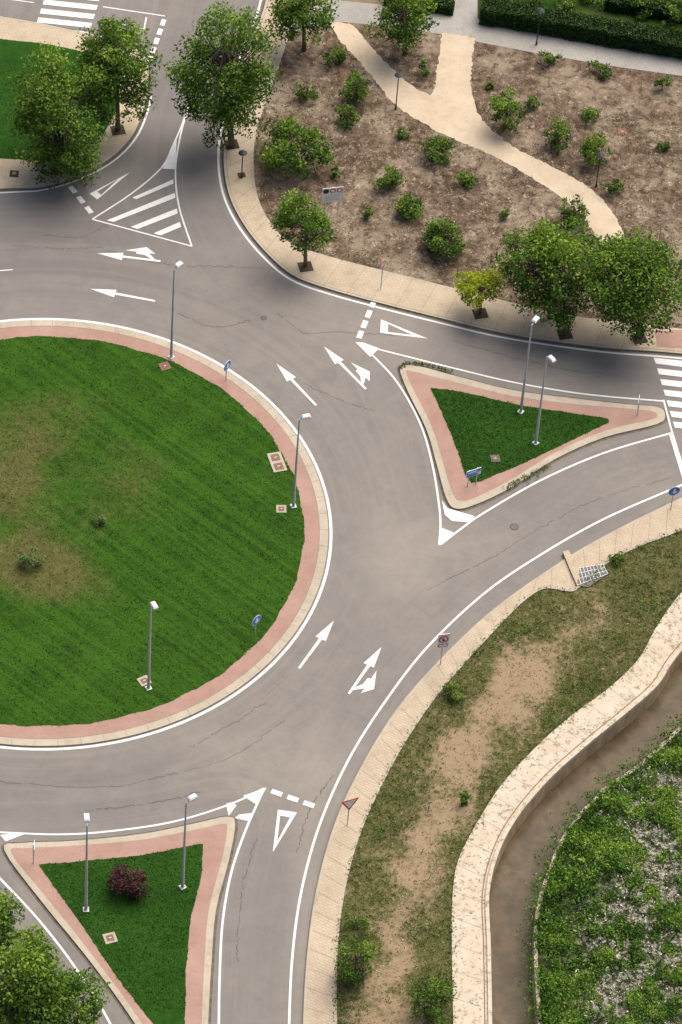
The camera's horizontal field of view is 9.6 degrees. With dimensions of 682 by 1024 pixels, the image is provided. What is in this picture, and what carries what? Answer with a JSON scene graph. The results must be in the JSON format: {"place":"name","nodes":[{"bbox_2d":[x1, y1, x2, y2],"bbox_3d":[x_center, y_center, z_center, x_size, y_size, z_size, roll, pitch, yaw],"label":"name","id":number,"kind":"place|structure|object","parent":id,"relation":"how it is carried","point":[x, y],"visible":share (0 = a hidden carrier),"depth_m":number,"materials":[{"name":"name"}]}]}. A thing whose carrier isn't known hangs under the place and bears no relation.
{"place":"outdoors","nodes":[
{"label":"outdoors","id":0,"kind":"place"},
{"bbox_2d":[0,18,145,189],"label":"pavement","id":1,"kind":"structure","parent":0,"point":[16,30],"depth_m":326.85,"materials":[{"name":"concrete"}]},
{"bbox_2d":[0,39,119,160],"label":"lawn","id":2,"kind":"structure","parent":1,"relation":"on","point":[12,52],"depth_m":329.41,"materials":[{"name":"green plant"}]},
{"bbox_2d":[6,41,118,189],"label":"plane tree","id":3,"kind":"object","parent":1,"relation":"on","point":[54,122],"visible":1,"depth_m":317.43,"materials":[{"name":"green plant"}]},
{"bbox_2d":[71,14,162,130],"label":"plane tree","id":4,"kind":"object","parent":1,"relation":"on","point":[114,54],"visible":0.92,"depth_m":319.50,"materials":[{"name":"green plant"}]},
{"bbox_2d":[109,124,126,136],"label":"tree pit","id":5,"kind":"object","parent":1,"relation":"on","point":[114,132],"visible":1,"depth_m":325.97,"materials":[{"name":"stone"}]},
{"bbox_2d":[0,0,674,1023],"bbox_3d":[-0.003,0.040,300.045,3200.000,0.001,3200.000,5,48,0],"label":"terrain","id":6,"kind":"structure","parent":0,"point":[362,2],"depth_m":338.50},
{"bbox_2d":[0,886,24,951],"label":"plane tree","id":7,"kind":"object","parent":6,"relation":"on","point":[6,919],"visible":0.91,"depth_m":265.85,"materials":[{"name":"green plant"}]},
{"bbox_2d":[0,924,57,982],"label":"plane tree","id":8,"kind":"object","parent":6,"relation":"on","point":[41,932],"visible":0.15,"depth_m":266.43,"materials":[{"name":"green plant"}]},
{"bbox_2d":[0,934,79,1023],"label":"plane tree","id":9,"kind":"object","parent":6,"relation":"on","point":[19,995],"visible":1,"depth_m":260.05,"materials":[{"name":"green plant"}]},
{"bbox_2d":[32,967,110,1023],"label":"plane tree","id":10,"kind":"object","parent":6,"relation":"on","point":[82,1011],"visible":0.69,"depth_m":263.41,"materials":[{"name":"green plant"}]},
{"bbox_2d":[533,724,681,1023],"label":"bank vegetation","id":11,"kind":"object","parent":6,"relation":"on","point":[562,935],"visible":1,"depth_m":276.19,"materials":[{"name":"green plant"}]},
{"bbox_2d":[0,0,681,1023],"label":"road","id":12,"kind":"structure","parent":0,"point":[392,562],"depth_m":301.46,"materials":[{"name":"grey asphalt"}]},
{"bbox_2d":[4,817,234,1023],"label":"traffic island","id":13,"kind":"structure","parent":12,"relation":"on","point":[152,965],"depth_m":274.70,"materials":[{"name":"stone"}]},
{"bbox_2d":[83,813,89,911],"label":"street lamp","id":14,"kind":"object","parent":13,"relation":"on","point":[86,820],"visible":1,"depth_m":270.76,"materials":[{"name":"metal"}]},
{"bbox_2d":[102,932,117,944],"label":"manhole cover","id":15,"kind":"object","parent":13,"relation":"on","point":[110,937],"visible":1,"depth_m":272.82,"materials":[{"name":"stone"}]},
{"bbox_2d":[107,864,153,901],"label":"purple shrub","id":16,"kind":"object","parent":13,"relation":"on","point":[119,881],"visible":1,"depth_m":274.51,"materials":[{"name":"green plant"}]},
{"bbox_2d":[178,793,197,889],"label":"street lamp","id":17,"kind":"object","parent":13,"relation":"on","point":[192,797],"visible":1,"depth_m":272.38,"materials":[{"name":"metal"}]},
{"bbox_2d":[0,320,327,746],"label":"roundabout island","id":18,"kind":"structure","parent":12,"relation":"on","point":[177,482],"depth_m":297.44,"materials":[{"name":"stone"}]},
{"bbox_2d":[16,545,46,567],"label":"pale shrub","id":19,"kind":"object","parent":18,"relation":"on","point":[27,559],"visible":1,"depth_m":293.94,"materials":[{"name":"green plant"}]},
{"bbox_2d":[92,513,106,525],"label":"pale shrub","id":20,"kind":"object","parent":18,"relation":"on","point":[102,521],"visible":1,"depth_m":297.32,"materials":[{"name":"green plant"}]},
{"bbox_2d":[145,601,158,690],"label":"street lamp","id":21,"kind":"object","parent":18,"relation":"on","point":[153,605],"visible":1,"depth_m":284.22,"materials":[{"name":"metal"}]},
{"bbox_2d":[167,261,183,359],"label":"street lamp","id":22,"kind":"object","parent":18,"relation":"on","point":[171,356],"visible":1,"depth_m":306.01,"materials":[{"name":"metal"}]},
{"bbox_2d":[267,451,286,472],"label":"manhole cover","id":23,"kind":"object","parent":18,"relation":"on","point":[276,460],"visible":1,"depth_m":302.73,"materials":[{"name":"stone"}]},
{"bbox_2d":[290,413,310,508],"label":"street lamp","id":24,"kind":"object","parent":18,"relation":"on","point":[303,416],"visible":1,"depth_m":296.32,"materials":[{"name":"metal"}]},
{"bbox_2d":[0,222,668,960],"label":"road cracks","id":25,"kind":"object","parent":12,"relation":"on","point":[430,588],"visible":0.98,"depth_m":297.85,"materials":[{"name":"black asphalt"}]},
{"bbox_2d":[0,0,681,1023],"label":"road markings","id":26,"kind":"object","parent":12,"relation":"on","point":[170,162],"visible":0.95,"depth_m":307.90,"materials":[{"name":"paint"}]},
{"bbox_2d":[0,0,681,1023],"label":"road gutter","id":27,"kind":"object","parent":12,"relation":"on","point":[442,494],"visible":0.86,"depth_m":306.21,"materials":[{"name":"grey concrete"}]},
{"bbox_2d":[400,365,664,509],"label":"traffic island","id":28,"kind":"structure","parent":12,"relation":"on","point":[470,425],"depth_m":306.70,"materials":[{"name":"stone"}]},
{"bbox_2d":[466,467,480,486],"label":"direction sign","id":29,"kind":"object","parent":28,"relation":"on","point":[474,472],"visible":1,"depth_m":301.27,"materials":[{"name":"metal"}]},
{"bbox_2d":[399,360,551,489],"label":"kerb weeds","id":30,"kind":"object","parent":28,"relation":"on","point":[440,369],"visible":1,"depth_m":310.04,"materials":[{"name":"green plant"}]},
{"bbox_2d":[517,316,539,413],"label":"street lamp","id":31,"kind":"object","parent":28,"relation":"on","point":[535,319],"visible":1,"depth_m":304.18,"materials":[{"name":"metal"}]},
{"bbox_2d":[532,355,555,445],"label":"street lamp","id":32,"kind":"object","parent":28,"relation":"on","point":[551,358],"visible":1,"depth_m":302.07,"materials":[{"name":"metal"}]},
{"bbox_2d":[224,0,681,354],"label":"pavement","id":33,"kind":"structure","parent":0,"point":[367,283],"depth_m":315.84,"materials":[{"name":"concrete"}]},
{"bbox_2d":[162,1,284,149],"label":"plane tree","id":34,"kind":"object","parent":33,"relation":"on","point":[224,108],"visible":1,"depth_m":318.05,"materials":[{"name":"green plant"}]},
{"bbox_2d":[223,138,240,150],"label":"tree pit","id":35,"kind":"object","parent":33,"relation":"on","point":[237,146],"visible":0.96,"depth_m":325.56,"materials":[{"name":"stone"}]},
{"bbox_2d":[269,188,336,266],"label":"plane tree","id":36,"kind":"object","parent":33,"relation":"on","point":[291,207],"visible":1,"depth_m":312.63,"materials":[{"name":"green plant"}]},
{"bbox_2d":[296,260,314,273],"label":"tree pit","id":37,"kind":"object","parent":33,"relation":"on","point":[307,269],"visible":1,"depth_m":316.75,"materials":[{"name":"stone"}]},
{"bbox_2d":[0,0,681,1023],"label":"kerb","id":38,"kind":"structure","parent":33,"relation":"on","point":[478,622],"depth_m":298.62,"materials":[{"name":"stone"}]},
{"bbox_2d":[0,0,681,1015],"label":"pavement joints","id":39,"kind":"object","parent":33,"relation":"on","point":[318,546],"visible":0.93,"depth_m":297.56,"materials":[{"name":"grey concrete"}]},
{"bbox_2d":[451,267,507,313],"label":"lime tree","id":40,"kind":"object","parent":33,"relation":"on","point":[482,283],"visible":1,"depth_m":312.13,"materials":[{"name":"yellow plant"}]},
{"bbox_2d":[470,307,489,320],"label":"tree pit","id":41,"kind":"object","parent":33,"relation":"on","point":[483,315],"visible":1,"depth_m":314.35,"materials":[{"name":"stone"}]},
{"bbox_2d":[490,216,603,322],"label":"plane tree","id":42,"kind":"object","parent":33,"relation":"on","point":[555,254],"visible":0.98,"depth_m":309.37,"materials":[{"name":"green plant"}]},
{"bbox_2d":[554,328,574,340],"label":"tree pit","id":43,"kind":"object","parent":33,"relation":"on","point":[569,335],"visible":0.79,"depth_m":313.33,"materials":[{"name":"stone"}]},
{"bbox_2d":[543,291,589,334],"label":"tree","id":44,"kind":"object","parent":33,"relation":"on","point":[562,317],"visible":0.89,"depth_m":310.84,"materials":[{"name":"green plant"}]},
{"bbox_2d":[579,224,681,345],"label":"plane tree","id":45,"kind":"object","parent":33,"relation":"on","point":[634,274],"visible":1,"depth_m":307.58,"materials":[{"name":"green plant"}]},
{"bbox_2d":[655,330,681,347],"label":"tactile paving","id":46,"kind":"structure","parent":33,"relation":"on","point":[673,339],"depth_m":313.72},
{"bbox_2d":[253,22,681,328],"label":"park soil","id":47,"kind":"structure","parent":0,"point":[568,89],"depth_m":326.40,"materials":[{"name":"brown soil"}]},
{"bbox_2d":[258,115,337,179],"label":"shrub","id":48,"kind":"object","parent":47,"relation":"on","point":[288,129],"visible":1,"depth_m":322.48,"materials":[{"name":"green plant"}]},
{"bbox_2d":[264,0,339,51],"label":"plane tree","id":49,"kind":"object","parent":47,"relation":"on","point":[297,12],"visible":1,"depth_m":329.56,"materials":[{"name":"green plant"}]},
{"bbox_2d":[291,81,318,100],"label":"garden shrub","id":50,"kind":"object","parent":47,"relation":"on","point":[305,95],"visible":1,"depth_m":328.96,"materials":[{"name":"green plant"}]},
{"bbox_2d":[322,186,343,214],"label":"information board","id":51,"kind":"object","parent":47,"relation":"on","point":[334,194],"visible":1,"depth_m":319.42,"materials":[{"name":"metal"}]},
{"bbox_2d":[322,45,347,67],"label":"garden shrub","id":52,"kind":"object","parent":47,"relation":"on","point":[338,54],"visible":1,"depth_m":332.17,"materials":[{"name":"green plant"}]},
{"bbox_2d":[333,103,362,130],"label":"garden shrub","id":53,"kind":"object","parent":47,"relation":"on","point":[345,114],"visible":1,"depth_m":327.33,"materials":[{"name":"green plant"}]},
{"bbox_2d":[338,69,371,104],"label":"garden shrub","id":54,"kind":"object","parent":47,"relation":"on","point":[356,87],"visible":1,"depth_m":328.70,"materials":[{"name":"green plant"}]},
{"bbox_2d":[372,164,408,191],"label":"garden shrub","id":55,"kind":"object","parent":47,"relation":"on","point":[392,176],"visible":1,"depth_m":322.42,"materials":[{"name":"green plant"}]},
{"bbox_2d":[363,0,439,55],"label":"plane tree","id":56,"kind":"object","parent":47,"relation":"on","point":[403,30],"visible":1,"depth_m":330.20,"materials":[{"name":"green plant"}]},
{"bbox_2d":[396,127,411,139],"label":"garden shrub","id":57,"kind":"object","parent":47,"relation":"on","point":[401,132],"visible":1,"depth_m":327.13,"materials":[{"name":"green plant"}]},
{"bbox_2d":[394,191,426,222],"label":"garden shrub","id":58,"kind":"object","parent":47,"relation":"on","point":[409,203],"visible":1,"depth_m":320.51,"materials":[{"name":"green plant"}]},
{"bbox_2d":[419,59,429,77],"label":"garden shrub","id":59,"kind":"object","parent":47,"relation":"on","point":[423,68],"visible":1,"depth_m":331.83,"materials":[{"name":"green plant"}]},
{"bbox_2d":[417,135,456,165],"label":"garden shrub","id":60,"kind":"object","parent":47,"relation":"on","point":[441,144],"visible":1,"depth_m":325.19,"materials":[{"name":"green plant"}]},
{"bbox_2d":[420,216,468,258],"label":"garden shrub","id":61,"kind":"object","parent":47,"relation":"on","point":[438,238],"visible":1,"depth_m":317.62,"materials":[{"name":"green plant"}]},
{"bbox_2d":[453,168,477,189],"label":"garden shrub","id":62,"kind":"object","parent":47,"relation":"on","point":[466,179],"visible":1,"depth_m":323.64,"materials":[{"name":"green plant"}]},
{"bbox_2d":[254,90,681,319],"bbox_3d":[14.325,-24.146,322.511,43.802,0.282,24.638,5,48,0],"label":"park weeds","id":63,"kind":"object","parent":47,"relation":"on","point":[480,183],"visible":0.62,"depth_m":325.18,"materials":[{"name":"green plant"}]},
{"bbox_2d":[487,85,528,133],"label":"garden shrub","id":64,"kind":"object","parent":47,"relation":"on","point":[512,106],"visible":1,"depth_m":326.85,"materials":[{"name":"green plant"}]},
{"bbox_2d":[524,94,544,109],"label":"garden shrub","id":65,"kind":"object","parent":47,"relation":"on","point":[529,102],"visible":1,"depth_m":330.01,"materials":[{"name":"green plant"}]},
{"bbox_2d":[538,49,562,64],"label":"garden shrub","id":66,"kind":"object","parent":47,"relation":"on","point":[550,59],"visible":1,"depth_m":333.83,"materials":[{"name":"green plant"}]},
{"bbox_2d":[542,116,573,151],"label":"garden shrub","id":67,"kind":"object","parent":47,"relation":"on","point":[559,132],"visible":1,"depth_m":326.68,"materials":[{"name":"green plant"}]},
{"bbox_2d":[558,194,589,228],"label":"garden shrub","id":68,"kind":"object","parent":47,"relation":"on","point":[570,214],"visible":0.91,"depth_m":320.74,"materials":[{"name":"green plant"}]},
{"bbox_2d":[568,232,608,283],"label":"shrub","id":69,"kind":"object","parent":47,"relation":"on","point":[593,239],"visible":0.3,"depth_m":314.31,"materials":[{"name":"green plant"}]},
{"bbox_2d":[580,106,600,124],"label":"garden shrub","id":70,"kind":"object","parent":47,"relation":"on","point":[589,112],"visible":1,"depth_m":329.33,"materials":[{"name":"green plant"}]},
{"bbox_2d":[578,130,611,166],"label":"garden shrub","id":71,"kind":"object","parent":47,"relation":"on","point":[590,147],"visible":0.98,"depth_m":325.38,"materials":[{"name":"green plant"}]},
{"bbox_2d":[585,60,612,79],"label":"garden shrub","id":72,"kind":"object","parent":47,"relation":"on","point":[604,74],"visible":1,"depth_m":333.26,"materials":[{"name":"green plant"}]},
{"bbox_2d":[600,178,624,193],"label":"garden shrub","id":73,"kind":"object","parent":47,"relation":"on","point":[616,187],"visible":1,"depth_m":323.59,"materials":[{"name":"green plant"}]},
{"bbox_2d":[653,76,672,89],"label":"garden shrub","id":74,"kind":"object","parent":47,"relation":"on","point":[662,80],"visible":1,"depth_m":332.30,"materials":[{"name":"green plant"}]},
{"bbox_2d":[656,140,670,151],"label":"garden shrub","id":75,"kind":"object","parent":47,"relation":"on","point":[665,145],"visible":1,"depth_m":327.76,"materials":[{"name":"green plant"}]},
{"bbox_2d":[330,22,622,245],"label":"park path","id":76,"kind":"structure","parent":0,"point":[447,107],"depth_m":329.81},
{"bbox_2d":[294,0,681,75],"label":"pavement","id":77,"kind":"structure","parent":0,"point":[463,20],"depth_m":336.18,"materials":[{"name":"beige concrete"}]},
{"bbox_2d":[383,0,454,15],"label":"hedge","id":78,"kind":"object","parent":77,"relation":"on","point":[446,7],"visible":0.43,"depth_m":337.35,"materials":[{"name":"green plant"}]},
{"bbox_2d":[306,500,681,1023],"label":"pavement","id":79,"kind":"structure","parent":0,"point":[402,722],"depth_m":284.87,"materials":[{"name":"concrete"}]},
{"bbox_2d":[341,797,358,824],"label":"give way sign","id":80,"kind":"object","parent":79,"relation":"on","point":[348,804],"visible":1,"depth_m":278.55,"materials":[{"name":"metal"}]},
{"bbox_2d":[437,633,449,663],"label":"traffic sign","id":81,"kind":"object","parent":79,"relation":"on","point":[443,640],"visible":1,"depth_m":288.58,"materials":[{"name":"metal"}]},
{"bbox_2d":[563,550,607,586],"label":"drain inlet","id":82,"kind":"object","parent":79,"relation":"on","point":[580,575],"visible":1,"depth_m":297.13,"materials":[{"name":"concrete"}]},
{"bbox_2d":[332,528,681,1023],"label":"grass verge","id":83,"kind":"object","parent":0,"point":[526,715],"depth_m":285.20,"materials":[{"name":"green plant"}]},
{"bbox_2d":[340,916,371,934],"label":"verge shrub","id":84,"kind":"object","parent":83,"relation":"on","point":[360,922],"visible":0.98,"depth_m":273.98,"materials":[{"name":"green plant"}]},
{"bbox_2d":[334,935,378,986],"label":"verge shrub","id":85,"kind":"object","parent":83,"relation":"on","point":[364,956],"visible":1,"depth_m":269.61,"materials":[{"name":"green plant"}]},
{"bbox_2d":[406,976,456,1023],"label":"verge shrub","id":86,"kind":"object","parent":83,"relation":"on","point":[434,994],"visible":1,"depth_m":268.59,"materials":[{"name":"green plant"}]},
{"bbox_2d":[442,680,464,702],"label":"verge shrub","id":87,"kind":"object","parent":83,"relation":"on","point":[452,685],"visible":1,"depth_m":288.00,"materials":[{"name":"green plant"}]},
{"bbox_2d":[458,789,472,805],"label":"verge shrub","id":88,"kind":"object","parent":83,"relation":"on","point":[465,797],"visible":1,"depth_m":281.62,"materials":[{"name":"green plant"}]},
{"bbox_2d":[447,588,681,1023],"bbox_3d":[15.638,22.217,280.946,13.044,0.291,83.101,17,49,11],"label":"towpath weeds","id":89,"kind":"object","parent":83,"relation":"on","point":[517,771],"visible":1,"depth_m":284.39,"materials":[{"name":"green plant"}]},
{"bbox_2d":[608,551,625,566],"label":"verge shrub","id":90,"kind":"object","parent":83,"relation":"on","point":[616,558],"visible":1,"depth_m":297.77,"materials":[{"name":"green plant"}]},
{"bbox_2d":[452,593,681,1023],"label":"canal","id":91,"kind":"structure","parent":0,"point":[639,707],"depth_m":282.57,"materials":[{"name":"concrete"}]},
{"bbox_2d":[453,601,680,1008],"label":"towpath litter","id":92,"kind":"object","parent":91,"relation":"on","point":[508,810],"visible":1,"depth_m":281.03,"materials":[{"name":"white plant"}]},
{"bbox_2d":[479,0,681,51],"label":"garden lawn","id":93,"kind":"structure","parent":0,"point":[582,7],"depth_m":338.84,"materials":[{"name":"green plant"}]},
{"bbox_2d":[514,0,548,7],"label":"garden shrub","id":94,"kind":"object","parent":93,"relation":"on","point":[535,3],"visible":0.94,"depth_m":337.94,"materials":[{"name":"green plant"}]},
{"bbox_2d":[552,0,578,12],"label":"garden shrub","id":95,"kind":"object","parent":93,"relation":"on","point":[568,3],"visible":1,"depth_m":338.39,"materials":[{"name":"green plant"}]},
{"bbox_2d":[478,0,681,58],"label":"hedge","id":96,"kind":"object","parent":93,"relation":"on","point":[586,28],"visible":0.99,"depth_m":335.76,"materials":[{"name":"green plant"}]},
{"bbox_2d":[579,0,604,10],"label":"garden shrub","id":97,"kind":"object","parent":93,"relation":"on","point":[598,2],"visible":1,"depth_m":338.97,"materials":[{"name":"green plant"}]},
{"bbox_2d":[630,0,653,21],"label":"garden shrub","id":98,"kind":"object","parent":93,"relation":"on","point":[645,14],"visible":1,"depth_m":338.06,"materials":[{"name":"green plant"}]},
{"bbox_2d":[604,0,681,22],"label":"hedge","id":99,"kind":"object","parent":93,"relation":"on","point":[621,6],"visible":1,"depth_m":338.37,"materials":[{"name":"green plant"}]},
{"bbox_2d":[661,2,681,28],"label":"garden shrub","id":100,"kind":"object","parent":93,"relation":"on","point":[675,16],"visible":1,"depth_m":337.48,"materials":[{"name":"green plant"}]},
{"bbox_2d":[538,732,681,1023],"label":"canal bank","id":101,"kind":"structure","parent":0,"point":[646,842],"depth_m":276.25,"materials":[{"name":"green plant"}]},
{"bbox_2d":[513,705,681,1023],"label":"waterside weeds","id":102,"kind":"object","parent":101,"relation":"on","point":[561,855],"visible":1,"depth_m":279.59,"materials":[{"name":"green plant"}]},
{"bbox_2d":[532,747,681,1023],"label":"bank shrubs","id":103,"kind":"object","parent":101,"relation":"on","point":[596,899],"visible":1,"depth_m":276.03,"materials":[{"name":"green plant"}]},
{"bbox_2d":[544,733,681,1023],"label":"dry vegetation","id":104,"kind":"object","parent":101,"relation":"on","point":[641,907],"visible":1,"depth_m":276.01,"materials":[{"name":"plant"}]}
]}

